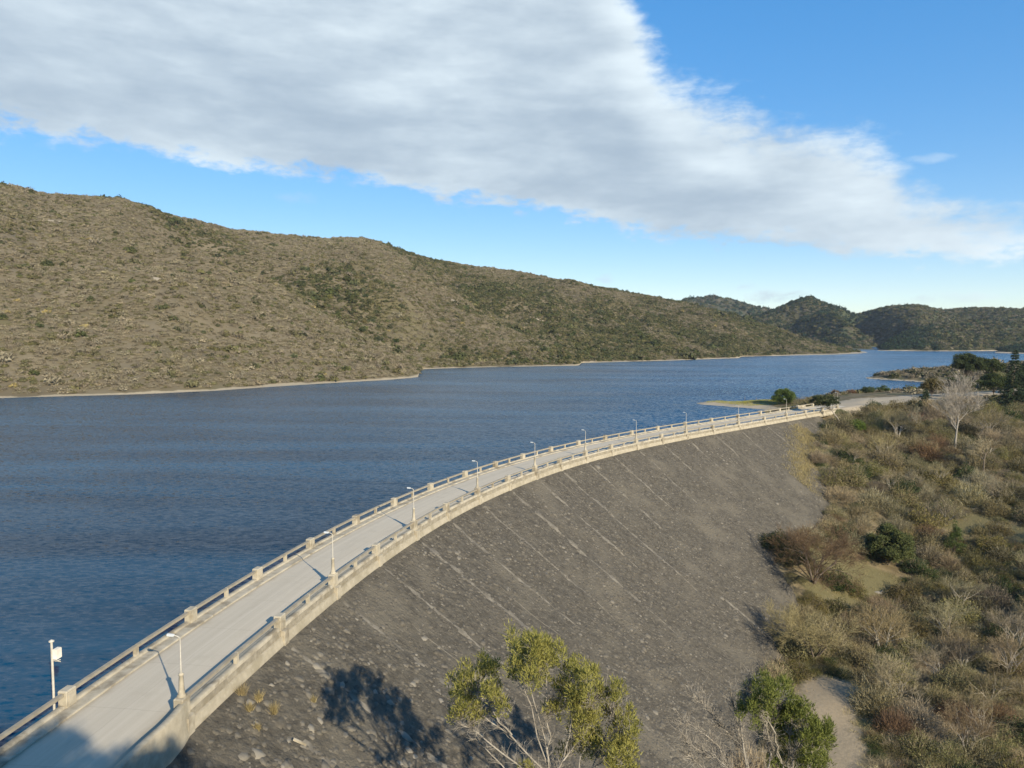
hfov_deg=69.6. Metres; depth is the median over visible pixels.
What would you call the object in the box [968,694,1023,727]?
valley bush
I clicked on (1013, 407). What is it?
valley bush
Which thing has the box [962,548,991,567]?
valley bush
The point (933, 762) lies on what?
valley bush
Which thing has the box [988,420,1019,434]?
valley bush
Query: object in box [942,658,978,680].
valley bush
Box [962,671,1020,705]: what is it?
valley bush
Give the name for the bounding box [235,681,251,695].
grass tuft
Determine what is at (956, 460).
valley bush
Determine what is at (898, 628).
valley bush
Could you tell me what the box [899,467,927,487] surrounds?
valley bush
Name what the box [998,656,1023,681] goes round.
valley bush
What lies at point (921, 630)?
valley bush
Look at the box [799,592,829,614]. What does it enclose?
valley bush
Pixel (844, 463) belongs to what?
valley bush
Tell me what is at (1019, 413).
valley bush
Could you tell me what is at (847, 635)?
valley bush
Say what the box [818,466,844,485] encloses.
valley bush
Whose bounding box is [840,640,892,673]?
valley bush
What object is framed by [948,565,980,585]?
valley bush
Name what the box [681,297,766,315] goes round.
distant hill
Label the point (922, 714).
valley bush
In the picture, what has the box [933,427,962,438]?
valley bush
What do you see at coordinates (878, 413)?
valley bush
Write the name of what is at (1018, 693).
valley bush
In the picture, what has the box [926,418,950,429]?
valley bush
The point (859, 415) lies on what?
valley bush
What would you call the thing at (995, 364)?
dark pine
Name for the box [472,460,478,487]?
street lamp
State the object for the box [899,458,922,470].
valley bush
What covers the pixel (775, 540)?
valley bush
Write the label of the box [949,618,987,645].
valley bush
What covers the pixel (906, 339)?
far hill woods
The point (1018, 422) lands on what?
valley bush
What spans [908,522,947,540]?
valley bush
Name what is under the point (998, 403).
valley bush
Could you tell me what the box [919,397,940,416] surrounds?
thicket tree
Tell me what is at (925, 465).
valley bush
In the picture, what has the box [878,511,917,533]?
valley bush
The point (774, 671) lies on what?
valley bush
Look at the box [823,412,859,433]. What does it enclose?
valley bush
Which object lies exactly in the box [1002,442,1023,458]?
valley bush
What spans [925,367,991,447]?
pale poplar
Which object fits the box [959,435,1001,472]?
bare tree
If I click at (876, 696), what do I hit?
valley bush
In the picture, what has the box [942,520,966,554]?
conical tree
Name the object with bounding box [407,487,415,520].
street lamp
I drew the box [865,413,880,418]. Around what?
valley bush
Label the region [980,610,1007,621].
valley bush
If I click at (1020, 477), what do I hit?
valley bush
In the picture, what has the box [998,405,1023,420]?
valley bush
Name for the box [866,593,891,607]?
valley bush
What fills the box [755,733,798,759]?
valley bush
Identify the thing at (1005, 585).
valley bush
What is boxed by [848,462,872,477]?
valley bush
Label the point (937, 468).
thicket tree
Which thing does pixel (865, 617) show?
valley bush
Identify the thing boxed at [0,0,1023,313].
sky
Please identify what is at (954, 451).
valley bush
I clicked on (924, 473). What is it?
valley bush
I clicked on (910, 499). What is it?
valley bush
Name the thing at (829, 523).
valley bush
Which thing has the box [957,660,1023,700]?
thicket tree
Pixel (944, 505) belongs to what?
valley bush
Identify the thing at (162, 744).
wing wall
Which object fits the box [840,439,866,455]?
valley bush
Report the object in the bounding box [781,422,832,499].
dry grass
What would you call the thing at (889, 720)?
valley bush
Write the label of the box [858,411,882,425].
valley bush
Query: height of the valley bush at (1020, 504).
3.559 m
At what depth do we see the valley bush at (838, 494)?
168.47 m
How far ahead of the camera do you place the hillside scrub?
444.12 m
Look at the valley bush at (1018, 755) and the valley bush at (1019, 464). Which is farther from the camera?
the valley bush at (1019, 464)
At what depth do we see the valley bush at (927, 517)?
161.71 m
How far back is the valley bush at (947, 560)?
146.01 m
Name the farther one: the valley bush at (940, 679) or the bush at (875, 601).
the bush at (875, 601)
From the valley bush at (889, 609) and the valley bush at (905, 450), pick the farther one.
the valley bush at (905, 450)
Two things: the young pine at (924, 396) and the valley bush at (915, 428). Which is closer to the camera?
the valley bush at (915, 428)
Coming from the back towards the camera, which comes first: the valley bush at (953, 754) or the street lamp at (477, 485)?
the street lamp at (477, 485)
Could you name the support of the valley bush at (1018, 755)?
on the ground at (826, 695)
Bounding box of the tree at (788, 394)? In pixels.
[769,388,797,403]
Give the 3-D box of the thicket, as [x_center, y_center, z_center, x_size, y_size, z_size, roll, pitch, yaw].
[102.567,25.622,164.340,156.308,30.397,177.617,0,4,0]
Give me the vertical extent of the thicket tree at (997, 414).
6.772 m
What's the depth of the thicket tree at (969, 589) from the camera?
131.86 m
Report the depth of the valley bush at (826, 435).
192.64 m
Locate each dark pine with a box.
[950,352,988,376]
[979,357,1007,373]
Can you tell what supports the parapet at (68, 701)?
on the dam
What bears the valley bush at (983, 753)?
on the ground at (826, 695)
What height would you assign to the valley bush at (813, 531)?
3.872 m
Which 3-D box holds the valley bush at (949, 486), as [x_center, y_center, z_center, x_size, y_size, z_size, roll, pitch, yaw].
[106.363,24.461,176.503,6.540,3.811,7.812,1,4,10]
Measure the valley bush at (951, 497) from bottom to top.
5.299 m
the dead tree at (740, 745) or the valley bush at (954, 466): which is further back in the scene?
the valley bush at (954, 466)
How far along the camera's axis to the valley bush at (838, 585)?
133.59 m
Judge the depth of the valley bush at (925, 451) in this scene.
193.01 m
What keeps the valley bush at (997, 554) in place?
on the ground at (826, 695)
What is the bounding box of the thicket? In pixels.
[755,401,1023,767]
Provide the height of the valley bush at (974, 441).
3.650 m
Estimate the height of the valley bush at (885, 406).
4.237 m
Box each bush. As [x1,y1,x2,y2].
[718,742,778,767]
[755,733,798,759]
[757,656,796,687]
[758,529,795,550]
[770,543,812,565]
[772,624,827,662]
[773,656,815,680]
[783,525,799,545]
[790,396,808,408]
[790,601,825,625]
[797,525,828,542]
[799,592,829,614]
[808,449,829,463]
[809,616,858,650]
[810,617,853,657]
[814,422,849,443]
[816,419,836,431]
[816,518,840,531]
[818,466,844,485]
[818,593,852,616]
[821,483,864,505]
[821,565,856,592]
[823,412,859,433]
[823,507,850,518]
[828,609,872,636]
[830,445,864,462]
[831,522,860,540]
[833,458,868,487]
[834,411,854,419]
[834,428,852,442]
[834,459,851,467]
[838,529,869,554]
[839,429,855,438]
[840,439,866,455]
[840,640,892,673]
[843,501,878,521]
[843,575,868,597]
[844,672,909,720]
[846,419,866,430]
[847,431,869,448]
[848,417,868,428]
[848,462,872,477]
[848,511,876,532]
[849,521,872,535]
[849,600,878,618]
[849,634,873,647]
[850,409,872,419]
[851,663,908,695]
[855,430,870,440]
[855,443,869,453]
[856,458,891,475]
[856,486,893,508]
[856,612,879,628]
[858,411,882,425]
[859,626,896,654]
[860,386,875,392]
[860,403,884,413]
[861,530,880,543]
[862,649,924,690]
[863,420,884,430]
[863,429,888,449]
[864,479,891,492]
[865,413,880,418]
[865,424,880,434]
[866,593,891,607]
[867,399,884,408]
[867,440,906,462]
[867,699,921,739]
[868,409,884,417]
[870,444,905,457]
[870,598,904,621]
[871,453,905,473]
[872,429,892,444]
[873,385,889,391]
[873,608,916,644]
[874,415,885,424]
[874,640,904,663]
[875,403,893,412]
[878,496,915,518]
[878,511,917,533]
[882,408,914,426]
[882,431,904,442]
[883,579,928,604]
[883,689,953,739]
[884,481,924,508]
[885,399,906,410]
[885,426,903,434]
[885,476,920,492]
[889,727,952,765]
[890,438,908,453]
[893,611,935,642]
[894,632,940,662]
[896,754,947,767]
[898,503,950,529]
[898,524,922,542]
[899,427,916,435]
[899,432,927,450]
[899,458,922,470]
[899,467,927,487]
[899,553,932,574]
[901,402,920,415]
[903,397,923,407]
[903,451,927,465]
[903,574,936,589]
[903,611,930,626]
[904,467,935,481]
[904,593,940,615]
[906,425,920,431]
[907,412,928,421]
[907,438,949,460]
[908,419,927,429]
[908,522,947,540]
[912,462,930,474]
[913,526,955,554]
[913,563,940,581]
[913,679,960,712]
[914,432,931,442]
[914,539,946,564]
[915,480,945,493]
[915,482,940,502]
[918,424,941,435]
[919,495,968,518]
[920,398,949,419]
[921,437,940,451]
[922,432,950,447]
[922,664,986,707]
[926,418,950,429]
[926,419,942,430]
[926,469,960,486]
[927,613,953,630]
[927,736,972,767]
[928,587,977,611]
[928,694,980,729]
[929,459,950,473]
[929,577,957,594]
[929,594,987,626]
[929,693,1000,752]
[930,550,964,571]
[930,630,974,668]
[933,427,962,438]
[934,566,954,578]
[936,489,960,507]
[936,619,982,649]
[940,453,966,464]
[940,529,973,550]
[941,444,964,454]
[941,729,1008,767]
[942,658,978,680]
[944,433,974,449]
[944,459,962,473]
[944,480,967,493]
[946,413,976,423]
[947,418,976,429]
[948,418,978,435]
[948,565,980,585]
[949,477,990,507]
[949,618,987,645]
[949,759,977,767]
[953,462,979,478]
[957,542,985,556]
[959,405,992,420]
[960,434,991,447]
[960,451,992,469]
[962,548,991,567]
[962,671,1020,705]
[963,466,999,486]
[964,643,992,668]
[966,448,994,458]
[966,580,987,592]
[966,595,1002,615]
[968,417,988,428]
[968,525,994,536]
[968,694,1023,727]
[969,577,1016,611]
[971,480,994,496]
[973,564,991,575]
[974,532,1010,554]
[974,569,1003,583]
[975,425,1009,442]
[976,733,1018,763]
[977,400,996,409]
[977,481,1022,504]
[977,623,1022,645]
[978,402,1002,416]
[979,451,1006,469]
[979,493,1013,516]
[980,520,1014,535]
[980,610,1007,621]
[981,400,1006,412]
[981,543,1018,565]
[982,531,1018,545]
[982,615,1006,632]
[983,396,1005,407]
[985,574,1023,597]
[985,658,1013,678]
[985,719,1023,751]
[986,565,1014,580]
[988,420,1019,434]
[991,444,1015,459]
[994,752,1023,767]
[995,679,1023,706]
[997,419,1016,426]
[997,477,1023,496]
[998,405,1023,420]
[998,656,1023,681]
[998,745,1023,766]
[1000,648,1023,667]
[1002,402,1023,410]
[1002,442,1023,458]
[1002,470,1023,481]
[1003,454,1023,471]
[1003,714,1023,751]
[1006,599,1023,624]
[1006,641,1023,654]
[1007,506,1023,520]
[1008,424,1023,442]
[1008,548,1023,564]
[1010,409,1023,419]
[1010,568,1023,578]
[1011,420,1023,426]
[1013,499,1023,511]
[1013,590,1023,604]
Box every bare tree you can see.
[761,517,871,593]
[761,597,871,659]
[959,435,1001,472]
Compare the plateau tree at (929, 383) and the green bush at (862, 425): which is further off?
the plateau tree at (929, 383)
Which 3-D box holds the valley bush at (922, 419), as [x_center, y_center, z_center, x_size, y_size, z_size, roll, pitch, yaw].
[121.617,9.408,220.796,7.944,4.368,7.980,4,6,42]
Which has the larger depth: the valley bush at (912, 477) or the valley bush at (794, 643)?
the valley bush at (912, 477)
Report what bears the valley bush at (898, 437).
on the ground at (826, 695)
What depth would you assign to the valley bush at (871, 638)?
116.48 m
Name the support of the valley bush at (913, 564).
on the ground at (826, 695)
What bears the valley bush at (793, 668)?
on the ground at (826, 695)
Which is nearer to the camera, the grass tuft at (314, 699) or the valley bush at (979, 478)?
the grass tuft at (314, 699)
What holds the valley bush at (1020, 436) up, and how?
on the ground at (826, 695)
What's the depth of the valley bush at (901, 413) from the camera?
215.16 m
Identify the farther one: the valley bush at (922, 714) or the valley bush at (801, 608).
the valley bush at (801, 608)
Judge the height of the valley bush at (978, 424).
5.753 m
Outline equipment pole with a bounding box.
[48,639,61,709]
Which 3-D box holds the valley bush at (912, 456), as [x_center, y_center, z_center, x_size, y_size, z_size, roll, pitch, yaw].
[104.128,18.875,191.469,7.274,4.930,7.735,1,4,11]
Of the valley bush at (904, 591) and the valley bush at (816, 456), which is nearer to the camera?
the valley bush at (904, 591)
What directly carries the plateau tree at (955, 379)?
on the ground at (826, 695)
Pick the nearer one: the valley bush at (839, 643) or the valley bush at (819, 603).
the valley bush at (839, 643)
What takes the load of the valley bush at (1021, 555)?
on the ground at (826, 695)
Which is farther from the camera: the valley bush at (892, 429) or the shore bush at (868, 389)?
the shore bush at (868, 389)
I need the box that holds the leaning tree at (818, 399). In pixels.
[809,393,840,419]
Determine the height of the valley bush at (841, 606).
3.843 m
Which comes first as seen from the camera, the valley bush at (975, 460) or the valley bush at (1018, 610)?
the valley bush at (1018, 610)
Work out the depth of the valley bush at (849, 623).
121.31 m
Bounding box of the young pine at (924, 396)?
[916,390,933,410]
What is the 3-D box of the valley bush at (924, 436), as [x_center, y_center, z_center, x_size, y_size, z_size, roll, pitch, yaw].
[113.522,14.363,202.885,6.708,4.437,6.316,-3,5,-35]
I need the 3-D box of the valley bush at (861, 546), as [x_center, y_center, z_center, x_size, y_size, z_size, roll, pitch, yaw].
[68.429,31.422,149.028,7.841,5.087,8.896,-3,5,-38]
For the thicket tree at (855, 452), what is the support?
on the ground at (826, 695)
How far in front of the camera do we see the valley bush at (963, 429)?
206.88 m
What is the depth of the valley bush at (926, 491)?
173.09 m
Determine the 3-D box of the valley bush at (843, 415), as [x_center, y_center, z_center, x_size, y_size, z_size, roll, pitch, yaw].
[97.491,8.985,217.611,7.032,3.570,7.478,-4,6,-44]
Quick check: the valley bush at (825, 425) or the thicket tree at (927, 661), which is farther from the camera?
the valley bush at (825, 425)
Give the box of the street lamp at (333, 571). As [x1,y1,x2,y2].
[324,531,335,573]
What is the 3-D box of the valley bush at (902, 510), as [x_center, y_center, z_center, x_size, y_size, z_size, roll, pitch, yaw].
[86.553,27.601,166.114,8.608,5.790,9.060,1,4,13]
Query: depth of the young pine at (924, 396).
228.60 m
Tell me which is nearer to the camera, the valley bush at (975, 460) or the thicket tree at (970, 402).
the valley bush at (975, 460)
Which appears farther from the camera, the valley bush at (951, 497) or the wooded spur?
the wooded spur
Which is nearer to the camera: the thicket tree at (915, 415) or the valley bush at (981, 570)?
the valley bush at (981, 570)
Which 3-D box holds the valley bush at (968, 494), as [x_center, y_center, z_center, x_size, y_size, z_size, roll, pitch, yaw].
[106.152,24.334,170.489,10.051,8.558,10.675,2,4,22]
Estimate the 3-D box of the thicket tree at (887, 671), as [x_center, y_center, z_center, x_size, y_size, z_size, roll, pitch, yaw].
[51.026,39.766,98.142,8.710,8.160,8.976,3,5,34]
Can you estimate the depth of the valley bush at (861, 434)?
202.06 m
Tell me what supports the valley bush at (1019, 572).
on the ground at (826, 695)
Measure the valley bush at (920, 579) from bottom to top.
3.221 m
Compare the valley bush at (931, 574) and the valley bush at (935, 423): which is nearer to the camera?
the valley bush at (931, 574)
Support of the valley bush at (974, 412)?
on the ground at (826, 695)
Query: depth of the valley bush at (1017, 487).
172.83 m
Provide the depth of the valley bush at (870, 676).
104.14 m
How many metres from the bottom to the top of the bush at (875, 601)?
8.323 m
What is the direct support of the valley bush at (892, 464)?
on the ground at (826, 695)
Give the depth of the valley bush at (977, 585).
137.62 m
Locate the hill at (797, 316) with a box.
[753,299,1018,349]
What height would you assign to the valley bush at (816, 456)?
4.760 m
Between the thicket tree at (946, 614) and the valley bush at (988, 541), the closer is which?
the thicket tree at (946, 614)
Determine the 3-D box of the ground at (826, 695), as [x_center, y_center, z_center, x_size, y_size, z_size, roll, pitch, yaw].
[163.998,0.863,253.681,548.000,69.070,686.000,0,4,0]
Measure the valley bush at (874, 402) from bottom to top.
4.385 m
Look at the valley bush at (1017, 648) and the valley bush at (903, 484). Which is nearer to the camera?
the valley bush at (1017, 648)
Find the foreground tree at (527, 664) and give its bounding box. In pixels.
[444,619,643,767]
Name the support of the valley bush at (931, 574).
on the ground at (826, 695)
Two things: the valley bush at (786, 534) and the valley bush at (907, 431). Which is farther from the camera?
the valley bush at (907, 431)
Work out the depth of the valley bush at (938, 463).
186.38 m
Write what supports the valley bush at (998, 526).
on the ground at (826, 695)
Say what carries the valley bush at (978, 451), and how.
on the ground at (826, 695)
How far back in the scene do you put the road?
53.21 m
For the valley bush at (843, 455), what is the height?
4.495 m
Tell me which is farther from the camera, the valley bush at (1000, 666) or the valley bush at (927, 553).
the valley bush at (927, 553)
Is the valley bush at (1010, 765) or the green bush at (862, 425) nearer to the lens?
the valley bush at (1010, 765)
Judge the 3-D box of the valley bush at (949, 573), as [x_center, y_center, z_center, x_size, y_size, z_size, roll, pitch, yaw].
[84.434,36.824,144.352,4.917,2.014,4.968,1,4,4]
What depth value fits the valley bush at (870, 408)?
226.78 m
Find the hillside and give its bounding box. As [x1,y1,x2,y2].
[0,188,866,397]
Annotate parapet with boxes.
[0,403,814,767]
[173,405,839,735]
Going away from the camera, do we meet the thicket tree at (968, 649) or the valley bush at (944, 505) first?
the thicket tree at (968, 649)
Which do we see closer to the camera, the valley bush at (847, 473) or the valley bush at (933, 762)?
the valley bush at (933, 762)
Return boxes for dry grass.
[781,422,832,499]
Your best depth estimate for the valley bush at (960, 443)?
196.74 m
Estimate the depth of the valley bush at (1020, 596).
131.28 m
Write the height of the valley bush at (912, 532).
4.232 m
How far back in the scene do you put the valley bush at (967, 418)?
215.82 m
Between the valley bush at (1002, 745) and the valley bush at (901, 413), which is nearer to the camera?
the valley bush at (1002, 745)
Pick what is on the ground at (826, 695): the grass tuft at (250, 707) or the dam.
the dam
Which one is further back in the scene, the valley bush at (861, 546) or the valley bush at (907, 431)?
the valley bush at (907, 431)
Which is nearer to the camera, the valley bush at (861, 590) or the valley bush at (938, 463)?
the valley bush at (861, 590)
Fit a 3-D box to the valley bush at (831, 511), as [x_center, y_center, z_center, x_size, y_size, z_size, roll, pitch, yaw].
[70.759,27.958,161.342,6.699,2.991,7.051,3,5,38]
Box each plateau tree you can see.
[919,377,946,395]
[946,375,976,394]
[975,372,1007,394]
[996,370,1012,388]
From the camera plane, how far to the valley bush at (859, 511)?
162.09 m
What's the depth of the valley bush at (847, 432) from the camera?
202.12 m
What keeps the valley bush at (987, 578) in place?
on the ground at (826, 695)
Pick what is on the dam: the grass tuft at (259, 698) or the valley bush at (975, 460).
the grass tuft at (259, 698)
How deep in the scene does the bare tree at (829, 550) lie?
131.86 m
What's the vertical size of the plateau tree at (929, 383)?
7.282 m
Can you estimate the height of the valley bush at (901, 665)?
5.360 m
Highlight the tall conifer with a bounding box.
[996,349,1023,406]
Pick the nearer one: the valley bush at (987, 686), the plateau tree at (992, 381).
the valley bush at (987, 686)
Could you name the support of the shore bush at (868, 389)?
on the ground at (826, 695)
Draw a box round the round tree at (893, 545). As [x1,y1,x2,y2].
[864,521,916,564]
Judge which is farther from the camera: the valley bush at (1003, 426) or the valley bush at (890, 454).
the valley bush at (1003, 426)
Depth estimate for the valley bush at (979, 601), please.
129.85 m
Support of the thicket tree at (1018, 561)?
on the ground at (826, 695)
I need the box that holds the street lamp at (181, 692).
[166,633,186,697]
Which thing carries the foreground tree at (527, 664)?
on the ground at (826, 695)
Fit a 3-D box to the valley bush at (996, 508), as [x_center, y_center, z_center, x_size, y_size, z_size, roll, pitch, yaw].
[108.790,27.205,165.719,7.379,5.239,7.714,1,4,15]
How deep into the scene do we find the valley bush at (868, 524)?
158.45 m
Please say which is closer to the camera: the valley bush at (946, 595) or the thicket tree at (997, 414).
the valley bush at (946, 595)
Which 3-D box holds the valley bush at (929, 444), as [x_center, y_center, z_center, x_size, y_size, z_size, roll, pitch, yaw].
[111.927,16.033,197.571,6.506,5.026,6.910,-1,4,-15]
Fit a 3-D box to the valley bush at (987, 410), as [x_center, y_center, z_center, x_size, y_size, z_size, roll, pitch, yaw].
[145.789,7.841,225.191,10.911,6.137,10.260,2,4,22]
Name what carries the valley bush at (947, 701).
on the ground at (826, 695)
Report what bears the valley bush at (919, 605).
on the ground at (826, 695)
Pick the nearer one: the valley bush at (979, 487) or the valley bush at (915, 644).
the valley bush at (915, 644)
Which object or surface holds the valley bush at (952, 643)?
on the ground at (826, 695)
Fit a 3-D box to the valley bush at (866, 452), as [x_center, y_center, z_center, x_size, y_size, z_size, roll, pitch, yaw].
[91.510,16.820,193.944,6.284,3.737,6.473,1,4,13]
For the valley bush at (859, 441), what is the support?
on the ground at (826, 695)
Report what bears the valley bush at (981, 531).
on the ground at (826, 695)
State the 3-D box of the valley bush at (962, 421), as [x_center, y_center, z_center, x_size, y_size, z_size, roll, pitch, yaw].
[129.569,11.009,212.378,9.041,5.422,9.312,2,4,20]
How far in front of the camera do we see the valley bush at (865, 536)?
153.10 m
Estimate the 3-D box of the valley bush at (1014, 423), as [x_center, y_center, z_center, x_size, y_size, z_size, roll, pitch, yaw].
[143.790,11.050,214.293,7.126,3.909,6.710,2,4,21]
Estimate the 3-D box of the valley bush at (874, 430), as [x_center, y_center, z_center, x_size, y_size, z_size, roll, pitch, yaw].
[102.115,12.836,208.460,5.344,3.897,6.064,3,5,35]
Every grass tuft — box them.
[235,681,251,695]
[244,700,256,711]
[251,719,260,729]
[253,690,264,702]
[267,699,282,714]
[311,694,317,702]
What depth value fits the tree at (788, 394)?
260.61 m
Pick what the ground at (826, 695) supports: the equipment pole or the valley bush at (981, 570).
the valley bush at (981, 570)
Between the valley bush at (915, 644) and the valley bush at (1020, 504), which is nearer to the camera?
the valley bush at (915, 644)
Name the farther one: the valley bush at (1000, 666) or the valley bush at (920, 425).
the valley bush at (920, 425)
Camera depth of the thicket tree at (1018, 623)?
116.54 m
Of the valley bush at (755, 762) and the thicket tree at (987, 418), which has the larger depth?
the thicket tree at (987, 418)
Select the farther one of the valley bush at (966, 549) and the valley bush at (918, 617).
the valley bush at (966, 549)
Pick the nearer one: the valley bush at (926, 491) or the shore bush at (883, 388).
the valley bush at (926, 491)
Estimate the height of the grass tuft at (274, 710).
0.987 m
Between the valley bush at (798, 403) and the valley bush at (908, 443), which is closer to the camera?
the valley bush at (908, 443)
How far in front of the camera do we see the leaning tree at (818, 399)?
210.69 m
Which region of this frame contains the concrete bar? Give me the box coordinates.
[293,738,306,745]
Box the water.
[0,347,1023,746]
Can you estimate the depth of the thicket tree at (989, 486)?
169.55 m
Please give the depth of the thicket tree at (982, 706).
94.32 m
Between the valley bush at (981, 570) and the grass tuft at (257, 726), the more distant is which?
the valley bush at (981, 570)
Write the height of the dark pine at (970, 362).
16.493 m
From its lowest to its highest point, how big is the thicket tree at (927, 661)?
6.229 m
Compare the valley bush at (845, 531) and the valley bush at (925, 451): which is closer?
the valley bush at (845, 531)
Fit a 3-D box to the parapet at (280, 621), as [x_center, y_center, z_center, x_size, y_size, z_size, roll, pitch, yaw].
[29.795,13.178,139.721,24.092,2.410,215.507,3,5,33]
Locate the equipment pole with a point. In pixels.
(56, 653)
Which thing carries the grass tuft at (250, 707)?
on the dam
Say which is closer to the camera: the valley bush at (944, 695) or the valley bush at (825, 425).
the valley bush at (944, 695)
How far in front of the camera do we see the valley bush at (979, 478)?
178.39 m
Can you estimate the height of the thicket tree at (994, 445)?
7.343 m
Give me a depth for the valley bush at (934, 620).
127.01 m
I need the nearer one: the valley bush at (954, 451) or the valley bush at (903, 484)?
the valley bush at (903, 484)
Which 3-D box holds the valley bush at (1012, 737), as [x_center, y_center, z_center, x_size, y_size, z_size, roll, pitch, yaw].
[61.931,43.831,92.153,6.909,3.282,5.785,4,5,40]
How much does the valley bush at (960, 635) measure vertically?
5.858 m
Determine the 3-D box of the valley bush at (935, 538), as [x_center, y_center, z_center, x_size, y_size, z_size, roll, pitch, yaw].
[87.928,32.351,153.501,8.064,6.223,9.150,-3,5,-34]
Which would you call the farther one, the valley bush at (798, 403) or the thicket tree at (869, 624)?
the valley bush at (798, 403)
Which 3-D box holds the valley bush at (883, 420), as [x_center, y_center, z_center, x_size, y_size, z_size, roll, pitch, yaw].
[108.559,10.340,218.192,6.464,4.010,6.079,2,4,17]
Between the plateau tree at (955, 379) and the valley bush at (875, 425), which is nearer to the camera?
the valley bush at (875, 425)
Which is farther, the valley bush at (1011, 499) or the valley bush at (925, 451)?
the valley bush at (925, 451)
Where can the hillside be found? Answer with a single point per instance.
(150, 323)
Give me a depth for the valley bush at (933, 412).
220.88 m
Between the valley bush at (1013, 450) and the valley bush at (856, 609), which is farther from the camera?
the valley bush at (1013, 450)
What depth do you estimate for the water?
153.18 m
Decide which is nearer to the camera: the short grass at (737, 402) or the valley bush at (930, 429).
the valley bush at (930, 429)
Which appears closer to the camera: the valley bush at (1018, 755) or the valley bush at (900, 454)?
the valley bush at (1018, 755)
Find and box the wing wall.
[114,701,189,767]
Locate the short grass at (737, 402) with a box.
[704,399,789,405]
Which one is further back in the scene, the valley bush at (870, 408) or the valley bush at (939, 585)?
the valley bush at (870, 408)
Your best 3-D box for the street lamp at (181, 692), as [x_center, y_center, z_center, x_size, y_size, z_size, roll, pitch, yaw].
[-20.056,16.806,44.016,1.090,3.824,0.560,1,4,7]
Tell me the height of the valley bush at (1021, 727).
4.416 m
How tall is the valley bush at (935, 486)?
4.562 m
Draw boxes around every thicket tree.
[843,445,867,464]
[849,603,913,647]
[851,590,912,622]
[862,650,930,700]
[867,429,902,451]
[875,469,906,490]
[879,407,914,436]
[902,643,951,676]
[905,407,927,425]
[908,596,978,640]
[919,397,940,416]
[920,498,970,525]
[924,464,954,483]
[936,571,993,603]
[941,634,993,672]
[941,683,1021,733]
[952,391,982,404]
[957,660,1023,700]
[966,409,1006,432]
[972,605,1023,649]
[977,436,1005,453]
[978,408,1013,422]
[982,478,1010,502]
[982,622,1023,675]
[1010,553,1023,569]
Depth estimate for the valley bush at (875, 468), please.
180.40 m
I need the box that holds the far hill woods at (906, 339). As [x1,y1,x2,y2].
[676,294,1023,351]
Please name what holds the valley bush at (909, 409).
on the ground at (826, 695)
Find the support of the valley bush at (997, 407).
on the ground at (826, 695)
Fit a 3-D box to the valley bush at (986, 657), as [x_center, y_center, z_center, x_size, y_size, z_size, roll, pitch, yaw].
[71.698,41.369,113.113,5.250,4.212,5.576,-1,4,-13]
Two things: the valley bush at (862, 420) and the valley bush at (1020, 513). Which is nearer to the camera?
the valley bush at (1020, 513)
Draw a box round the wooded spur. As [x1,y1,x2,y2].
[877,322,1023,350]
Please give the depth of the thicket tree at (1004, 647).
107.28 m
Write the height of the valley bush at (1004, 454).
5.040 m
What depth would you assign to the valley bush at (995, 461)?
185.61 m
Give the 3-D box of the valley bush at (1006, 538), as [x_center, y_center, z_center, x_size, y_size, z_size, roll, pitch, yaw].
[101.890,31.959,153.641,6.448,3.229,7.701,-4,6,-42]
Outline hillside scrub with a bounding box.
[0,185,845,392]
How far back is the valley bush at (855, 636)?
116.36 m
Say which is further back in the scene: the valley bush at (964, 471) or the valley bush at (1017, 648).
the valley bush at (964, 471)
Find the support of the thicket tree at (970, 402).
on the ground at (826, 695)
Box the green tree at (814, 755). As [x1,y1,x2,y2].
[733,665,838,767]
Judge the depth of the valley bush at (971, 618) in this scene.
128.05 m
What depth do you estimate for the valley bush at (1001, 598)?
131.52 m
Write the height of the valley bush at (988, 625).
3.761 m
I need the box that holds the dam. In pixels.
[166,409,836,767]
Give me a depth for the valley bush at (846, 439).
196.59 m
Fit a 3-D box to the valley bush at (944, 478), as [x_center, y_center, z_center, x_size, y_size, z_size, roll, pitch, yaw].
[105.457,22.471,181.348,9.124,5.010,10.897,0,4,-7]
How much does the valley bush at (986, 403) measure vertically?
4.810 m
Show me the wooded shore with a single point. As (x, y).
(1001, 351)
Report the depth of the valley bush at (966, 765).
84.85 m
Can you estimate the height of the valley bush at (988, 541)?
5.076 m
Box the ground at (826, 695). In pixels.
[697,371,1023,767]
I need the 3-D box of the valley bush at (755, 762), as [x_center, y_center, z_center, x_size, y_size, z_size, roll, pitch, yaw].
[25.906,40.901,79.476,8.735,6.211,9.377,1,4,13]
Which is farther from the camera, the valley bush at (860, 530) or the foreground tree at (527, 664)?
the valley bush at (860, 530)
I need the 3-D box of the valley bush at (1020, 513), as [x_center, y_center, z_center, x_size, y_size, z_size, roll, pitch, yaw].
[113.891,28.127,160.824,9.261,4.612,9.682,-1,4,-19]
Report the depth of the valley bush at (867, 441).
198.23 m
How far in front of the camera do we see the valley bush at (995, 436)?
201.75 m
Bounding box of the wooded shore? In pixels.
[995,350,1023,353]
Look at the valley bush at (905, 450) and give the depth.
196.94 m
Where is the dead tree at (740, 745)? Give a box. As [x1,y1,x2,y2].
[666,665,818,767]
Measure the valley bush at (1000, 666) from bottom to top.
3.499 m
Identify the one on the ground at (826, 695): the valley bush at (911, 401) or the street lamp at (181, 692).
the valley bush at (911, 401)
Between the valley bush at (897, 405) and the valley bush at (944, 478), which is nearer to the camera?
the valley bush at (944, 478)
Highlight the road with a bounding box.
[1,405,847,767]
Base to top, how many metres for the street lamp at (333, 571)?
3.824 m
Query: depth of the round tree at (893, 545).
145.37 m
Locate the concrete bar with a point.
(299, 742)

